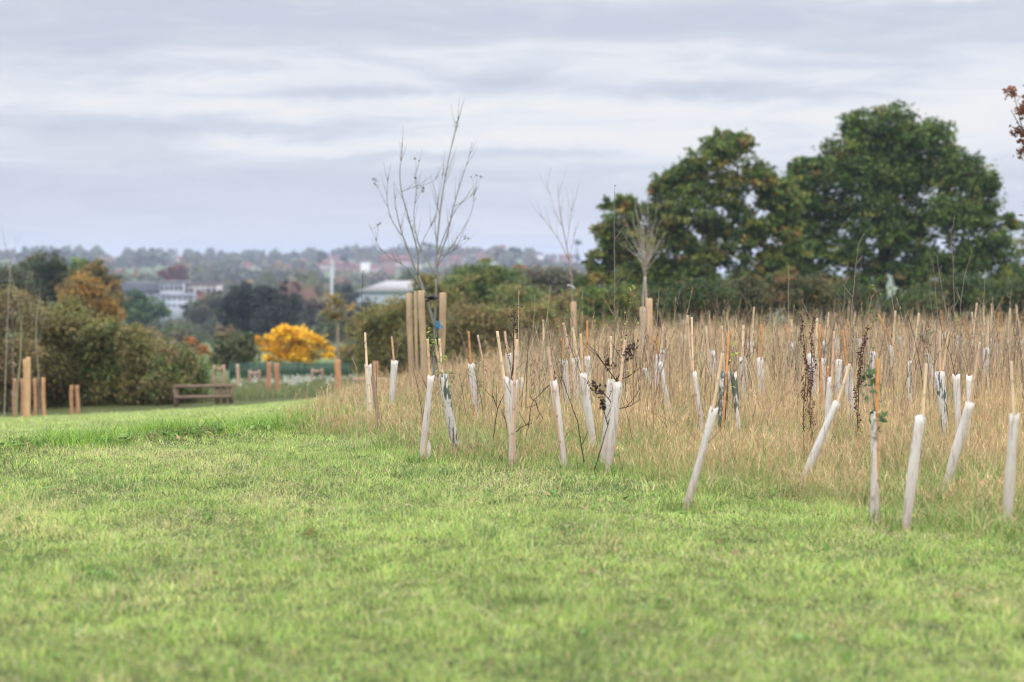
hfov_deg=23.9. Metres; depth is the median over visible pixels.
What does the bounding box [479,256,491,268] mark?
autumn tree
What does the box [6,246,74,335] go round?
dark tree
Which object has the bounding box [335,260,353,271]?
hillside house
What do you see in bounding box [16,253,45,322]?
dark tree
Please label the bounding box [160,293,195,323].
school block
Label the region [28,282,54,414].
bare young tree
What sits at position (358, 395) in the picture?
bare sapling
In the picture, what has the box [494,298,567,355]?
autumn bush
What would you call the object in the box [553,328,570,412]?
sapling guard
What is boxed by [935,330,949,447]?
sapling guard
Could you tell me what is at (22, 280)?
grey tree
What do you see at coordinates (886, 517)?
grass
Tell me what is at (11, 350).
bare young tree
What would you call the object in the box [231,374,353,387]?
white flowers
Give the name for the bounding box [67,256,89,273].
lime tree
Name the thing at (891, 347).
sapling guard
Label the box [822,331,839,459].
sapling guard
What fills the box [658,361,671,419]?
sapling guard
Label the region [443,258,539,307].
autumn bush
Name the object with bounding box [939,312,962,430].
sapling guard
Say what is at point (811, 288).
hedge bush
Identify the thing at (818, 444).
sapling guard
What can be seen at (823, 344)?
sapling guard
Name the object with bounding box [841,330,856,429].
sapling guard
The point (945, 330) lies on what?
bare sapling
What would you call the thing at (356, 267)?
hillside house
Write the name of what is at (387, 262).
hillside house
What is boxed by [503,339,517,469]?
sapling guard
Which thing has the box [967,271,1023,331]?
hedge bush
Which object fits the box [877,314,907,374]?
bamboo cane
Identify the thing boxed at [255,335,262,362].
yellow bush
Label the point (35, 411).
tree stake
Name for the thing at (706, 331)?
sapling guard
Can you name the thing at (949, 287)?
hedge bush
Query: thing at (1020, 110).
copper beech tree
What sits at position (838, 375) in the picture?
bare sapling
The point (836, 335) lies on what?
sapling guard
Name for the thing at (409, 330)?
tree stake
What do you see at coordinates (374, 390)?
fallen guard
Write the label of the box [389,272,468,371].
autumn bush
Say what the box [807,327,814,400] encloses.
sapling guard
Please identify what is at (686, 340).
bare sapling
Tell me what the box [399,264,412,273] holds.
hillside house
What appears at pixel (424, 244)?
skyline poplar
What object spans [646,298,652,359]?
tree stake
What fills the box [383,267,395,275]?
hillside house
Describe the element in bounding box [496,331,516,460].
sapling guard
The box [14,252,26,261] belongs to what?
skyline tree
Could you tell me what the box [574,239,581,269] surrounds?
skyline poplar
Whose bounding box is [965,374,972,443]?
sapling guard
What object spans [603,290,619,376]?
bare sapling
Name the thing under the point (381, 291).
sports hall
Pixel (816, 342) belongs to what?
sapling guard
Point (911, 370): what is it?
sapling guard
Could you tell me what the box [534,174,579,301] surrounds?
bare young tree
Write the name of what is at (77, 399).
tree stake
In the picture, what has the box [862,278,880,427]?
bare sapling
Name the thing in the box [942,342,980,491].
sapling guard
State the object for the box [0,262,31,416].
bare young tree
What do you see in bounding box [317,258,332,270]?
hillside house
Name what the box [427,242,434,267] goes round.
skyline poplar
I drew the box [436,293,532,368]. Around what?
autumn bush
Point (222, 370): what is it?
tree support frame
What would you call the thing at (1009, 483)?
sapling guard
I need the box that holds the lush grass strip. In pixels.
[18,405,381,451]
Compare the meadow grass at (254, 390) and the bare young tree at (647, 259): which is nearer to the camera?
the bare young tree at (647, 259)
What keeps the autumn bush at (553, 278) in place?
on the ground at (60, 410)
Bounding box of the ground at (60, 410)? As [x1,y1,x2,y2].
[0,256,1023,681]
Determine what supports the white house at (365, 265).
on the ground at (60, 410)
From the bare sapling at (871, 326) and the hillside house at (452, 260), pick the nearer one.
the bare sapling at (871, 326)
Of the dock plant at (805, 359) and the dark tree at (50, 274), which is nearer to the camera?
the dock plant at (805, 359)
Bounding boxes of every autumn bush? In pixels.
[334,308,369,376]
[342,289,432,377]
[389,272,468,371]
[402,271,555,319]
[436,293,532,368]
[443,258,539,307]
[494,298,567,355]
[514,260,586,300]
[536,286,601,329]
[557,310,601,344]
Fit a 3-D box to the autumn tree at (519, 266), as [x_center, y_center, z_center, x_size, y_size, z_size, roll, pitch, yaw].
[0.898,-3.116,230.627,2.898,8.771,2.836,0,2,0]
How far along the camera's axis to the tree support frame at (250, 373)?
80.01 m
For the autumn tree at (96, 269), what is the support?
on the ground at (60, 410)
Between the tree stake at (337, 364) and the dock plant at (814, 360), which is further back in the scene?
the tree stake at (337, 364)
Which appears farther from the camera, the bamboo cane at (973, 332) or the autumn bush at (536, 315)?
the autumn bush at (536, 315)
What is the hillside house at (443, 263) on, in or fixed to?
on the ground at (60, 410)
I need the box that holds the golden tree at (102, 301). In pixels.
[54,269,128,327]
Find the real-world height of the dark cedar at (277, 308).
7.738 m
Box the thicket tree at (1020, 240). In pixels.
[1013,220,1023,259]
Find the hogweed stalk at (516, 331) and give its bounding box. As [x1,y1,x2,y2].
[480,305,522,440]
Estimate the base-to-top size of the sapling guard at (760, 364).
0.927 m
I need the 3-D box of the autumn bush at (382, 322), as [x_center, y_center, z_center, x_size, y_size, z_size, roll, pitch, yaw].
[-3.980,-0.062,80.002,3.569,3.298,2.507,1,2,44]
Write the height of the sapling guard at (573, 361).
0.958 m
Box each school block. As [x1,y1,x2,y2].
[120,282,159,321]
[159,281,189,321]
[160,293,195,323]
[185,283,222,295]
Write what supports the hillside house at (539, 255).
on the ground at (60, 410)
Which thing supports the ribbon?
attached to the tree stake at (442, 313)
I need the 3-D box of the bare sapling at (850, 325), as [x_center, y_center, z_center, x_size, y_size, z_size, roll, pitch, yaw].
[2.753,-0.032,19.512,0.167,1.671,0.062,-1,2,-21]
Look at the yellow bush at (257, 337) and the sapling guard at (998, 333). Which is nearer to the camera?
the sapling guard at (998, 333)
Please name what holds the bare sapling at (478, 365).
on the ground at (60, 410)
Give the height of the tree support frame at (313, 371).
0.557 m
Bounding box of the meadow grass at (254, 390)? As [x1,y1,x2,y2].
[194,374,365,402]
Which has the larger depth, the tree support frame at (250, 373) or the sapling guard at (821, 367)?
the tree support frame at (250, 373)
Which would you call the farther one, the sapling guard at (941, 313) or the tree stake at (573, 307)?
the tree stake at (573, 307)
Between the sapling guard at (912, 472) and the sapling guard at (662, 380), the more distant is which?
the sapling guard at (662, 380)
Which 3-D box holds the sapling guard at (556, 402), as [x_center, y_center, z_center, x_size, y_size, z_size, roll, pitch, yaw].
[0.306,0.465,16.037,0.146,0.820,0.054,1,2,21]
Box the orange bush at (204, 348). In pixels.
[183,335,214,355]
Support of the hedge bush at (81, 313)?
on the ground at (60, 410)
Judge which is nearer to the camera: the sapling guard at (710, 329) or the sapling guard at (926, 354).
the sapling guard at (926, 354)
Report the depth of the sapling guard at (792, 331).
31.79 m
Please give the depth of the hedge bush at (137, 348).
60.77 m
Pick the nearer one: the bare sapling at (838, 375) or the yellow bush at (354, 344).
the bare sapling at (838, 375)
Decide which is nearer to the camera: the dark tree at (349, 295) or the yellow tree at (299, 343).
the yellow tree at (299, 343)
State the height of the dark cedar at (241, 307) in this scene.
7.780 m
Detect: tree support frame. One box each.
[212,365,224,391]
[248,370,260,382]
[311,368,322,379]
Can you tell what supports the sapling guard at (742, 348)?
on the ground at (60, 410)
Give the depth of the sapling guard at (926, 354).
24.16 m
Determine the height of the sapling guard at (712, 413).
0.904 m
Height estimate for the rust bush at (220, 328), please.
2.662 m
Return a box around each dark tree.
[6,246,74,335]
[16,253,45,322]
[108,274,123,327]
[334,283,361,306]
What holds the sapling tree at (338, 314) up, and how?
on the ground at (60, 410)
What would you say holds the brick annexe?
on the ground at (60, 410)
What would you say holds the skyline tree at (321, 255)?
on the ground at (60, 410)
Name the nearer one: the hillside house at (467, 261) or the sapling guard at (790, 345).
the sapling guard at (790, 345)
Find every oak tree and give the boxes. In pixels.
[572,126,814,317]
[770,99,1023,318]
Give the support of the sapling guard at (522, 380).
on the ground at (60, 410)
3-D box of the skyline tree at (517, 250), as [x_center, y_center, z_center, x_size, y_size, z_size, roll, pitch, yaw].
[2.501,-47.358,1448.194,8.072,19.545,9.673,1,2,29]
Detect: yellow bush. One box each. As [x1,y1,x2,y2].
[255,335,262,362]
[332,343,355,357]
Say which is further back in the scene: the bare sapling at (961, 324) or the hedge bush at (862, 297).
the hedge bush at (862, 297)
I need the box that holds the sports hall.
[357,281,453,319]
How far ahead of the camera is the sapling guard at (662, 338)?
27.98 m
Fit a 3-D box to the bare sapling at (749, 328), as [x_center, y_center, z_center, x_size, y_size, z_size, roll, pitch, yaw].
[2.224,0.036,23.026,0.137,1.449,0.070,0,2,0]
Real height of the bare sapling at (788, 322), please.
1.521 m
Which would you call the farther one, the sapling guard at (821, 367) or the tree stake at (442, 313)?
the tree stake at (442, 313)
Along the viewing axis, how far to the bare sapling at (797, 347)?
23.00 m
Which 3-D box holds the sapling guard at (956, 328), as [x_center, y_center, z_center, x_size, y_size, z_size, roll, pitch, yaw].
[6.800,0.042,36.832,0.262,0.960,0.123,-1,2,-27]
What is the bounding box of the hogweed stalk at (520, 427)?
[500,409,531,446]
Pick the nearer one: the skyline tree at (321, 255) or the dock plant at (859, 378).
the dock plant at (859, 378)
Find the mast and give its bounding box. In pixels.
[330,259,333,346]
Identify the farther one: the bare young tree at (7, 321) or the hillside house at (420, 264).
the hillside house at (420, 264)
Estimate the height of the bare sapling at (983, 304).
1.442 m
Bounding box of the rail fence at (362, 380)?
[352,377,389,389]
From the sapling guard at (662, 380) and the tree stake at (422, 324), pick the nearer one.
the sapling guard at (662, 380)
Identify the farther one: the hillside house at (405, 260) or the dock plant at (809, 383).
the hillside house at (405, 260)
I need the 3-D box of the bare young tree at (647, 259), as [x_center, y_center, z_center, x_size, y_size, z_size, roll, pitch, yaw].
[2.038,-0.880,38.036,0.910,2.942,0.961,0,2,0]
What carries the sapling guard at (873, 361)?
on the ground at (60, 410)
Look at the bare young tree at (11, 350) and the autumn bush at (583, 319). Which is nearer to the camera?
the bare young tree at (11, 350)
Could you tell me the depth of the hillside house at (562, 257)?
2048.91 m
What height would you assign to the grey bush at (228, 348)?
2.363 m
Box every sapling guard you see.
[361,276,372,418]
[387,304,415,406]
[419,339,434,461]
[426,327,458,454]
[452,314,478,421]
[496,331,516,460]
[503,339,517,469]
[504,332,511,390]
[508,299,519,376]
[519,377,525,399]
[547,349,567,468]
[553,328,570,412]
[562,323,579,406]
[567,305,585,401]
[567,334,596,448]
[584,321,590,392]
[600,185,623,463]
[605,340,625,473]
[651,331,660,392]
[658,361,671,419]
[660,324,665,376]
[683,351,754,510]
[686,315,703,435]
[704,241,716,387]
[705,326,712,386]
[716,326,737,439]
[724,341,740,436]
[736,291,748,399]
[748,307,754,363]
[757,324,764,409]
[785,323,798,381]
[791,319,795,346]
[799,363,850,485]
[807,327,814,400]
[812,318,818,399]
[818,311,831,407]
[822,313,828,362]
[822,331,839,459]
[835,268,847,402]
[835,313,839,357]
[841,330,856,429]
[851,244,861,346]
[861,347,887,522]
[868,351,874,398]
[889,276,895,379]
[902,363,927,530]
[907,313,919,421]
[917,320,938,408]
[929,258,945,348]
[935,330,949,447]
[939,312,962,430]
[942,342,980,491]
[952,314,962,353]
[962,303,976,356]
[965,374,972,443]
[980,317,991,375]
[990,303,993,352]
[995,313,998,364]
[1002,361,1019,523]
[1006,308,1010,355]
[1016,305,1022,349]
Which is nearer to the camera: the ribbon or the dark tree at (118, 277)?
the ribbon
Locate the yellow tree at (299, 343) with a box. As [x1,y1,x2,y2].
[257,323,335,374]
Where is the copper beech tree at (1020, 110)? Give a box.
[1002,85,1023,215]
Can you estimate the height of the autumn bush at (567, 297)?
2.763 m
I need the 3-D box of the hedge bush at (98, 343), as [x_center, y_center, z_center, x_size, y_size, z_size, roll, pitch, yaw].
[-10.285,0.613,62.176,2.226,2.799,2.194,0,2,0]
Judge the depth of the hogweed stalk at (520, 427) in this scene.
16.91 m
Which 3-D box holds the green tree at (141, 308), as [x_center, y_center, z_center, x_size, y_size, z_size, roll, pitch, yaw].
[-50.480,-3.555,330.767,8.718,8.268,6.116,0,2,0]
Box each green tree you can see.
[119,285,173,330]
[395,268,416,280]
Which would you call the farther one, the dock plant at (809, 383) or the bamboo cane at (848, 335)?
the bamboo cane at (848, 335)
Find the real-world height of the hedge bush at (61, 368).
3.300 m
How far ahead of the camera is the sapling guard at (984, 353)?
27.14 m
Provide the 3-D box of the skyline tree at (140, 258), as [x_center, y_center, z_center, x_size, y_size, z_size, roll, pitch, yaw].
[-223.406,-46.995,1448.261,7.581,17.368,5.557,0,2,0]
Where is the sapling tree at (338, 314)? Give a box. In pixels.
[316,291,355,359]
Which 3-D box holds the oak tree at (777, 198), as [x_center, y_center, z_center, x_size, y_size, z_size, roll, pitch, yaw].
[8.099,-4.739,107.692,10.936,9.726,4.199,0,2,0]
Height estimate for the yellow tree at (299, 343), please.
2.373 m
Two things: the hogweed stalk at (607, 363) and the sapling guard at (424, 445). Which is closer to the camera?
the hogweed stalk at (607, 363)
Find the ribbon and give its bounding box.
[435,321,442,329]
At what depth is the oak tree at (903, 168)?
114.25 m
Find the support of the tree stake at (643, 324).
on the ground at (60, 410)
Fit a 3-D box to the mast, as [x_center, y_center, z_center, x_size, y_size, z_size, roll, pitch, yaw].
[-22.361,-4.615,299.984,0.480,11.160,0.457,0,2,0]
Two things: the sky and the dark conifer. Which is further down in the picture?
the dark conifer
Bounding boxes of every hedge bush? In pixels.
[0,280,50,411]
[13,297,89,407]
[30,293,114,405]
[72,311,147,405]
[109,321,173,405]
[134,339,208,404]
[171,350,221,401]
[561,278,643,338]
[613,280,685,334]
[657,274,747,333]
[717,269,781,330]
[759,266,847,329]
[824,271,893,328]
[865,284,950,330]
[913,268,999,329]
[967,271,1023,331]
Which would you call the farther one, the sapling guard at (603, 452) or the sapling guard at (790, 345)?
the sapling guard at (790, 345)
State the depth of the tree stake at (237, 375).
74.01 m
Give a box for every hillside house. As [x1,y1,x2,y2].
[11,254,20,262]
[243,261,251,269]
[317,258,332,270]
[328,254,339,261]
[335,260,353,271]
[353,262,359,271]
[370,263,379,271]
[381,254,395,269]
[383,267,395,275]
[396,254,409,268]
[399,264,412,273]
[410,258,425,269]
[433,256,446,267]
[448,254,461,266]
[463,258,473,265]
[475,251,486,260]
[535,251,542,259]
[544,253,556,265]
[559,253,573,263]
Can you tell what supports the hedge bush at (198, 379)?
on the ground at (60, 410)
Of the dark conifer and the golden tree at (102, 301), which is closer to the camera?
the golden tree at (102, 301)
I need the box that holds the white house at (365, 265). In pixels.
[360,258,369,274]
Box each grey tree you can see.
[0,261,41,340]
[180,289,232,338]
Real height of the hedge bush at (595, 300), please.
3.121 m
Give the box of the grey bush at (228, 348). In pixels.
[204,324,262,374]
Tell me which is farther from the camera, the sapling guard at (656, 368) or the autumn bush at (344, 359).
the autumn bush at (344, 359)
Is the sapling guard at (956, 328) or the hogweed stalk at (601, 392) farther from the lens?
the sapling guard at (956, 328)
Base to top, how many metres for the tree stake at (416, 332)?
1.516 m
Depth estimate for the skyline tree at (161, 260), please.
1447.24 m
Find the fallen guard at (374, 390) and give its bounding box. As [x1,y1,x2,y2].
[371,376,380,435]
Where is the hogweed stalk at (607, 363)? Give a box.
[561,342,616,463]
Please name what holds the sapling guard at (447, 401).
on the ground at (60, 410)
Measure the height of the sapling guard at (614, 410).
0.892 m
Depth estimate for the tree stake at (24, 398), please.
51.61 m
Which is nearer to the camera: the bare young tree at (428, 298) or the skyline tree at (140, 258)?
the bare young tree at (428, 298)
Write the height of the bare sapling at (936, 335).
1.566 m
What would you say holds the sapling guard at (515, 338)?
on the ground at (60, 410)
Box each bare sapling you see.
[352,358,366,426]
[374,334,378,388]
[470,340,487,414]
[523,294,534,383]
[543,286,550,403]
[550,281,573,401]
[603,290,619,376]
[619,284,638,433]
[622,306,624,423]
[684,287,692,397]
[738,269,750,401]
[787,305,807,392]
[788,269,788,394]
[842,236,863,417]
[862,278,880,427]
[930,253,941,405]
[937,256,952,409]
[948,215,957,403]
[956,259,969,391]
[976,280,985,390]
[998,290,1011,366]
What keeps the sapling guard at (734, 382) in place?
on the ground at (60, 410)
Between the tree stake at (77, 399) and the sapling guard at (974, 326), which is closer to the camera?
the sapling guard at (974, 326)
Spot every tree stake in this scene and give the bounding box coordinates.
[12,379,16,416]
[20,379,23,416]
[23,359,25,417]
[26,357,30,416]
[33,379,37,416]
[41,378,45,415]
[69,385,73,413]
[75,385,79,413]
[236,364,239,386]
[266,362,271,390]
[274,363,279,392]
[334,360,340,390]
[373,361,377,376]
[406,293,414,391]
[414,291,418,387]
[418,290,427,389]
[436,293,446,388]
[571,302,576,352]
[639,307,644,356]
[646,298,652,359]
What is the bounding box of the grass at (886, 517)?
[365,409,1022,534]
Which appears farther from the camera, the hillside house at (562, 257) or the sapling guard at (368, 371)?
the hillside house at (562, 257)
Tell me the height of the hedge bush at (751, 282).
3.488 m
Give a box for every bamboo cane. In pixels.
[477,335,491,404]
[847,320,850,363]
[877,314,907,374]
[971,312,978,368]
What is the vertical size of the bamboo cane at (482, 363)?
0.837 m
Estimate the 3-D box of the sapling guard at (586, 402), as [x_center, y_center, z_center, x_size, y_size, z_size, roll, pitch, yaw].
[0.511,0.394,17.422,0.232,0.897,0.080,0,2,0]
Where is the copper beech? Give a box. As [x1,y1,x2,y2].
[155,264,189,280]
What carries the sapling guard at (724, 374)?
on the ground at (60, 410)
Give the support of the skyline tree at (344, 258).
on the ground at (60, 410)
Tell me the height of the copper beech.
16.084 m
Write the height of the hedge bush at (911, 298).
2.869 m
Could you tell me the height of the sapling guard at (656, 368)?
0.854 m
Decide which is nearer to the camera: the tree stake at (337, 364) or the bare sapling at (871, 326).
the bare sapling at (871, 326)
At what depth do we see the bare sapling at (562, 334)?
22.00 m
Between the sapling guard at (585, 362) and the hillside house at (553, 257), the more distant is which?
the hillside house at (553, 257)
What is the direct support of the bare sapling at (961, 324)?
on the ground at (60, 410)
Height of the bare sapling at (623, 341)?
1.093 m
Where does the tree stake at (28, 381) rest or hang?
on the ground at (60, 410)
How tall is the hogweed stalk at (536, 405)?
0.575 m
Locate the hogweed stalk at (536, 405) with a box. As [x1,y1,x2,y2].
[524,377,556,445]
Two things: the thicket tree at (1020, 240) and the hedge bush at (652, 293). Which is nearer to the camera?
the hedge bush at (652, 293)
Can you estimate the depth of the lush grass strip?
19.85 m
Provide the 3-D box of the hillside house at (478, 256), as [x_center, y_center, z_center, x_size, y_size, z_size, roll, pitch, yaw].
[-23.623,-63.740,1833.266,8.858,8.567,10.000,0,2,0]
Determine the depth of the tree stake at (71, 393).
56.02 m
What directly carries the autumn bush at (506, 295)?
on the ground at (60, 410)
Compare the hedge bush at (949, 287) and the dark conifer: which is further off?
the dark conifer
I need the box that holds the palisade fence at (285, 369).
[229,362,352,379]
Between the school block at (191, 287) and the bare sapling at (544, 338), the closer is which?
the bare sapling at (544, 338)
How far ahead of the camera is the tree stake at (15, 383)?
54.02 m
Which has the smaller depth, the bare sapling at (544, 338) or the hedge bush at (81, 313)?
the bare sapling at (544, 338)
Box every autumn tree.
[63,258,131,309]
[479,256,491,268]
[510,263,527,285]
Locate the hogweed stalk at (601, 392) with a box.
[582,334,640,469]
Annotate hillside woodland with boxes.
[0,243,679,356]
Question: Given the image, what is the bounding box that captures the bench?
[174,384,232,406]
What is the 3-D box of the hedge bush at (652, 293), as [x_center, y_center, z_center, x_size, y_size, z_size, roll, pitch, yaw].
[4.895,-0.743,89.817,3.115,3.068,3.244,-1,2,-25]
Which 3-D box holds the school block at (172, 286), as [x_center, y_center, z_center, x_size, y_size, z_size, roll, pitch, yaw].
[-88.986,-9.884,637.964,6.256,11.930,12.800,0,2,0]
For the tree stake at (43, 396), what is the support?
on the ground at (60, 410)
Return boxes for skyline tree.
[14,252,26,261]
[51,249,77,260]
[83,253,92,260]
[133,248,144,270]
[148,248,159,275]
[156,252,168,268]
[317,252,327,270]
[340,255,348,272]
[494,248,504,264]
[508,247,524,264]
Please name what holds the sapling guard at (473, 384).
on the ground at (60, 410)
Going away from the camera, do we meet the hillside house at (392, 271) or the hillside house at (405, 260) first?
the hillside house at (392, 271)
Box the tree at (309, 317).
[295,294,379,344]
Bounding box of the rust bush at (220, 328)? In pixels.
[214,325,230,339]
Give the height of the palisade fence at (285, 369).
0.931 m
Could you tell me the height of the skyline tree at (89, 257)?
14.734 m
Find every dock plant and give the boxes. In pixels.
[798,314,810,454]
[804,363,815,441]
[807,313,817,447]
[852,326,869,437]
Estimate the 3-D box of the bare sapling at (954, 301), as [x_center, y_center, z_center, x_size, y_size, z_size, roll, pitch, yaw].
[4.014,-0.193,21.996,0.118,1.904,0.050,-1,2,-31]
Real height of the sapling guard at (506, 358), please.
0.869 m
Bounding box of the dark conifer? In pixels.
[180,303,193,322]
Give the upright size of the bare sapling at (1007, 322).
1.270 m
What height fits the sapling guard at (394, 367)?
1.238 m
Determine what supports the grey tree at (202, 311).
on the ground at (60, 410)
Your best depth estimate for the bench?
58.03 m
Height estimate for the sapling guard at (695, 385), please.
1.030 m
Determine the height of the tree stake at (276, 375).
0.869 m
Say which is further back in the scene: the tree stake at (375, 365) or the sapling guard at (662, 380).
the tree stake at (375, 365)
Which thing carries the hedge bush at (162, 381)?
on the ground at (60, 410)
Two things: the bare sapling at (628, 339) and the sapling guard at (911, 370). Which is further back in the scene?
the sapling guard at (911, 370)
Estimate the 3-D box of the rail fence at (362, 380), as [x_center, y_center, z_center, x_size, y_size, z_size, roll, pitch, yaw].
[-2.496,0.864,46.092,1.094,0.350,0.155,0,2,0]
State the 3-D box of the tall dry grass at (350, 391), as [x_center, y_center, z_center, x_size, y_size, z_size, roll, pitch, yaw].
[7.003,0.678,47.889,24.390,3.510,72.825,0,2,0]
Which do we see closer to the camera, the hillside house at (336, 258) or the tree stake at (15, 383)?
the tree stake at (15, 383)
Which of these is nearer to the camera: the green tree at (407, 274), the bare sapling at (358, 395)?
the bare sapling at (358, 395)
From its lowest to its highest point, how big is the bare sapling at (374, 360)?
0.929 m
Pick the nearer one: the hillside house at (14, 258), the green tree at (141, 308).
the green tree at (141, 308)
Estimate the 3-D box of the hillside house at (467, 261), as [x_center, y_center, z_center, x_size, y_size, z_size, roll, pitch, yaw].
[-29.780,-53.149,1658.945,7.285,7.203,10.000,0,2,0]
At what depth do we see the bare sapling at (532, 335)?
24.01 m
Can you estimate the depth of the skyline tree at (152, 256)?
1448.20 m
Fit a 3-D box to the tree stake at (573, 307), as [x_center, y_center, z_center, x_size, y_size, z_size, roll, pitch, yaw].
[1.090,-0.031,42.014,0.140,1.301,0.098,0,2,0]
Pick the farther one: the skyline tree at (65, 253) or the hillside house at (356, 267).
the hillside house at (356, 267)
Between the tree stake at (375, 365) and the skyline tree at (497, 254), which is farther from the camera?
the skyline tree at (497, 254)
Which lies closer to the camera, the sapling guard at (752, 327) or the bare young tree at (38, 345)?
the sapling guard at (752, 327)
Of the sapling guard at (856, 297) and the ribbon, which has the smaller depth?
the ribbon
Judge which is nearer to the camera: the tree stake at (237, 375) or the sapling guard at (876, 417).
the sapling guard at (876, 417)
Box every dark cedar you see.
[215,280,264,334]
[244,280,303,343]
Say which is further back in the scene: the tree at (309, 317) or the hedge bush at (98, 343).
the tree at (309, 317)
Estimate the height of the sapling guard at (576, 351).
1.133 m
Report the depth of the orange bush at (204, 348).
74.01 m
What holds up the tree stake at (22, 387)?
on the ground at (60, 410)
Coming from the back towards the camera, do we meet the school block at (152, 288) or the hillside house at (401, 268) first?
the hillside house at (401, 268)
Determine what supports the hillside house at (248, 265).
on the ground at (60, 410)
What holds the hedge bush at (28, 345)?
on the ground at (60, 410)
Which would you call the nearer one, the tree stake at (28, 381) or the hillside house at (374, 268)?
the tree stake at (28, 381)
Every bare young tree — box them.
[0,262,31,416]
[0,292,22,416]
[1,226,18,417]
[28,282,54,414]
[368,96,481,381]
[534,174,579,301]
[615,194,669,353]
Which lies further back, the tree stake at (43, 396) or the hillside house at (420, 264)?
the hillside house at (420, 264)
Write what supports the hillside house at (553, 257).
on the ground at (60, 410)
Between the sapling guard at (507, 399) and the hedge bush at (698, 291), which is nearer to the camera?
the sapling guard at (507, 399)
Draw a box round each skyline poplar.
[418,242,427,271]
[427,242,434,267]
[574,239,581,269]
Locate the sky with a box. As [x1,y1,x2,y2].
[0,0,1023,272]
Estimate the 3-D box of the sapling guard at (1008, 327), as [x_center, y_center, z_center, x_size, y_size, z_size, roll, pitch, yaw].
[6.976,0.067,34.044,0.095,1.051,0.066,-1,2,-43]
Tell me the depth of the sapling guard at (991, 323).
35.05 m
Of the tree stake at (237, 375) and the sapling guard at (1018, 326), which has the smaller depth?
the sapling guard at (1018, 326)
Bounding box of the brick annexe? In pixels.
[196,289,205,322]
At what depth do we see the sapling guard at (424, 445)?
16.76 m
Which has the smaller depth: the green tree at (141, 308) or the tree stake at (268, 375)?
the tree stake at (268, 375)
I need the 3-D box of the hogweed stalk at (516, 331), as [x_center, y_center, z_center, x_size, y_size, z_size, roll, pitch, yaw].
[-0.074,0.281,17.447,0.316,1.085,0.138,1,2,30]
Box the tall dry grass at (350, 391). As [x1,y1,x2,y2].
[276,298,1023,541]

